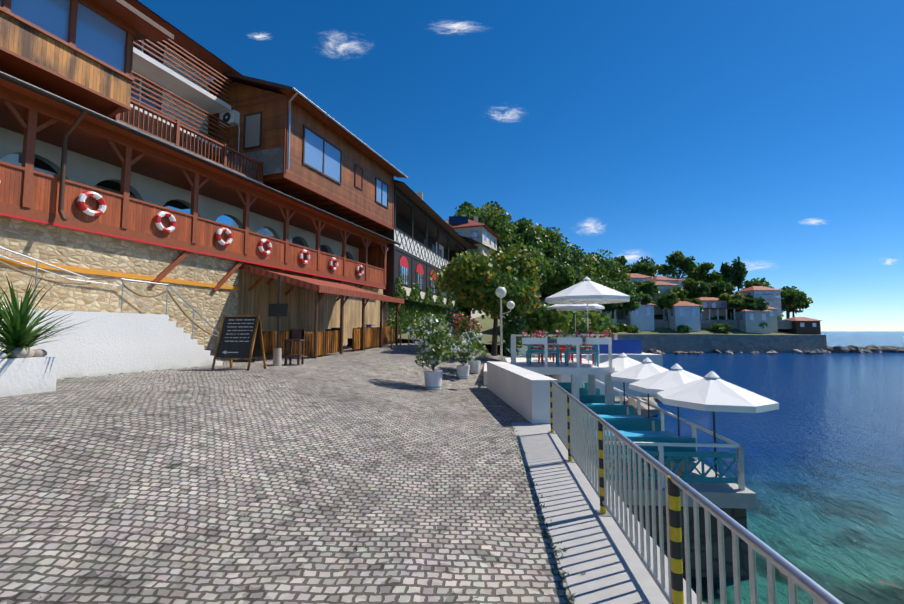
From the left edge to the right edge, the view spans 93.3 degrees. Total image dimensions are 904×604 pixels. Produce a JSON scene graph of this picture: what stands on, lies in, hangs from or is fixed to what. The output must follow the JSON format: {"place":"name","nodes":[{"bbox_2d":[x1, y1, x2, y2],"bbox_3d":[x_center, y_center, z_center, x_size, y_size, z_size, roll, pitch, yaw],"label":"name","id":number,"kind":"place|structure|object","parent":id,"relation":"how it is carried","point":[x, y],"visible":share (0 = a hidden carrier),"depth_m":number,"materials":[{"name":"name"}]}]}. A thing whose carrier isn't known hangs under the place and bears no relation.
{"place":"outdoors","nodes":[
{"label":"outdoors","id":0,"kind":"place"},
{"bbox_2d":[0,340,573,603],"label":"ground","id":1,"kind":"structure","parent":0,"point":[141,544],"depth_m":4.58,"materials":[{"name":"grey stone"}]},
{"bbox_2d":[0,247,222,396],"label":"stairs","id":2,"kind":"structure","parent":1,"relation":"on","point":[119,343],"depth_m":10.45,"materials":[{"name":"paint"}]},
{"bbox_2d":[0,273,88,359],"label":"planter plants","id":3,"kind":"object","parent":2,"relation":"on","point":[16,332],"visible":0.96,"depth_m":7.66,"materials":[{"name":"green plant"}]},
{"bbox_2d":[0,0,407,355],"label":"facade","id":4,"kind":"structure","parent":1,"relation":"on","point":[124,124],"depth_m":15.42,"materials":[{"name":"brown wood"}]},
{"bbox_2d":[239,264,409,357],"bbox_3d":[-5.544,0.543,20.227,4.262,3.931,7.601,-1,-4,20],"label":"kiosk","id":5,"kind":"object","parent":4,"relation":"attached to","point":[326,341],"visible":0.67,"depth_m":17.88,"materials":[{"name":"brown wood"}]},
{"bbox_2d":[211,315,265,370],"bbox_3d":[-6.066,1.146,12.233,1.180,1.557,0.789,-1,-4,11],"label":"chalkboard","id":6,"kind":"object","parent":1,"relation":"on","point":[240,337],"visible":1,"depth_m":12.12,"materials":[{"name":"black wood"}]},
{"bbox_2d":[233,275,304,365],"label":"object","id":7,"kind":"object","parent":1,"relation":"on","point":[278,310],"visible":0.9,"depth_m":13.54,"materials":[{"name":"black wood"}]},
{"bbox_2d":[4,366,585,603],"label":"weeds","id":8,"kind":"object","parent":1,"relation":"on","point":[546,535],"visible":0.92,"depth_m":4.52,"materials":[{"name":"green plant"}]},
{"bbox_2d":[407,307,487,389],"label":"potted plants","id":9,"kind":"object","parent":1,"relation":"on","point":[465,345],"visible":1,"depth_m":13.28,"materials":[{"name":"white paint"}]},
{"bbox_2d":[428,243,553,355],"bbox_3d":[1.815,-0.143,21.962,5.845,5.880,6.633,2,-4,-30],"label":"orange tree","id":10,"kind":"object","parent":1,"relation":"on","point":[474,281],"visible":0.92,"depth_m":20.20,"materials":[{"name":"green plant"}]},
{"bbox_2d":[487,361,557,423],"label":"low wall","id":11,"kind":"structure","parent":1,"relation":"on","point":[524,393],"depth_m":9.69,"materials":[{"name":"white paint"}]},
{"bbox_2d":[558,353,778,578],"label":"deck","id":12,"kind":"structure","parent":1,"relation":"on","point":[678,387],"depth_m":8.83,"materials":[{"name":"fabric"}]},
{"bbox_2d":[329,42,358,50],"bbox_3d":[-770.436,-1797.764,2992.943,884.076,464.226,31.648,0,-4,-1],"label":"cloud","id":13,"kind":"structure","parent":0,"point":[344,45],"depth_m":2993.09,"materials":[{"name":"white"}]},
{"bbox_2d":[447,23,468,31],"bbox_3d":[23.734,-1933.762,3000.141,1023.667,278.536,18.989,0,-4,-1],"label":"cloud","id":14,"kind":"structure","parent":0,"point":[458,25],"depth_m":3000.34,"materials":[{"name":"white"}]},
{"bbox_2d":[138,0,903,330],"label":"sky","id":15,"kind":"structure","parent":0,"point":[714,131],"materials":[{"name":"blue"}]},
{"bbox_2d":[484,276,629,404],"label":"terrace","id":16,"kind":"structure","parent":0,"point":[587,291],"depth_m":14.55,"materials":[{"name":"white paint"}]},
{"bbox_2d":[584,223,598,232],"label":"cloud","id":17,"kind":"structure","parent":0,"point":[589,225],"depth_m":3008.78,"materials":[{"name":"white"}]},
{"bbox_2d":[398,309,826,352],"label":"coast","id":18,"kind":"structure","parent":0,"point":[663,337],"depth_m":95.88,"materials":[{"name":"beige paint"}]},
{"bbox_2d":[292,179,472,340],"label":"house","id":19,"kind":"structure","parent":18,"relation":"on","point":[413,261],"depth_m":34.40,"materials":[{"name":"black wood"}]},
{"bbox_2d":[233,191,539,315],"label":"hill houses","id":20,"kind":"structure","parent":18,"relation":"on","point":[475,230],"depth_m":56.17,"materials":[{"name":"white paint"}]},
{"bbox_2d":[449,236,496,308],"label":"house","id":21,"kind":"structure","parent":18,"relation":"on","point":[471,242],"depth_m":53.21,"materials":[{"name":"white wood"}]},
{"bbox_2d":[446,201,642,337],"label":"hill trees","id":22,"kind":"object","parent":18,"relation":"on","point":[568,267],"visible":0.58,"depth_m":71.37,"materials":[{"name":"green plant"}]},
{"bbox_2d":[532,304,662,395],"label":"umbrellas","id":23,"kind":"object","parent":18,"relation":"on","point":[631,349],"visible":0.35,"depth_m":21.39,"materials":[{"name":"white paint"}]},
{"bbox_2d":[588,273,821,334],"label":"houses","id":24,"kind":"structure","parent":18,"relation":"on","point":[684,313],"depth_m":101.94,"materials":[{"name":"white paint"}]},
{"bbox_2d":[601,250,812,332],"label":"trees","id":25,"kind":"object","parent":18,"relation":"on","point":[699,281],"visible":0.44,"depth_m":110.28,"materials":[{"name":"green plant"}]},
{"bbox_2d":[624,252,639,259],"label":"cloud","id":26,"kind":"structure","parent":0,"point":[631,257],"depth_m":3011.47,"materials":[{"name":"white"}]},
{"bbox_2d":[506,331,903,603],"bbox_3d":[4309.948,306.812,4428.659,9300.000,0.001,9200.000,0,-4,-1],"label":"sea","id":27,"kind":"structure","parent":0,"point":[823,449],"depth_m":16.54,"materials":[{"name":"liquid"}]},
{"bbox_2d":[511,422,702,603],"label":"promenade edge","id":28,"kind":"object","parent":27,"relation":"in","point":[601,554],"visible":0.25,"depth_m":3.94,"materials":[{"name":"concrete"}]},
{"bbox_2d":[548,380,842,603],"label":"railing","id":29,"kind":"object","parent":28,"relation":"on","point":[569,412],"visible":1,"depth_m":2.92,"materials":[{"name":"grey metal"}]},
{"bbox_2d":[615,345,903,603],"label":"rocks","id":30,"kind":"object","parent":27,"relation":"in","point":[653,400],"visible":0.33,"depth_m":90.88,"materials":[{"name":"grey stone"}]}
]}

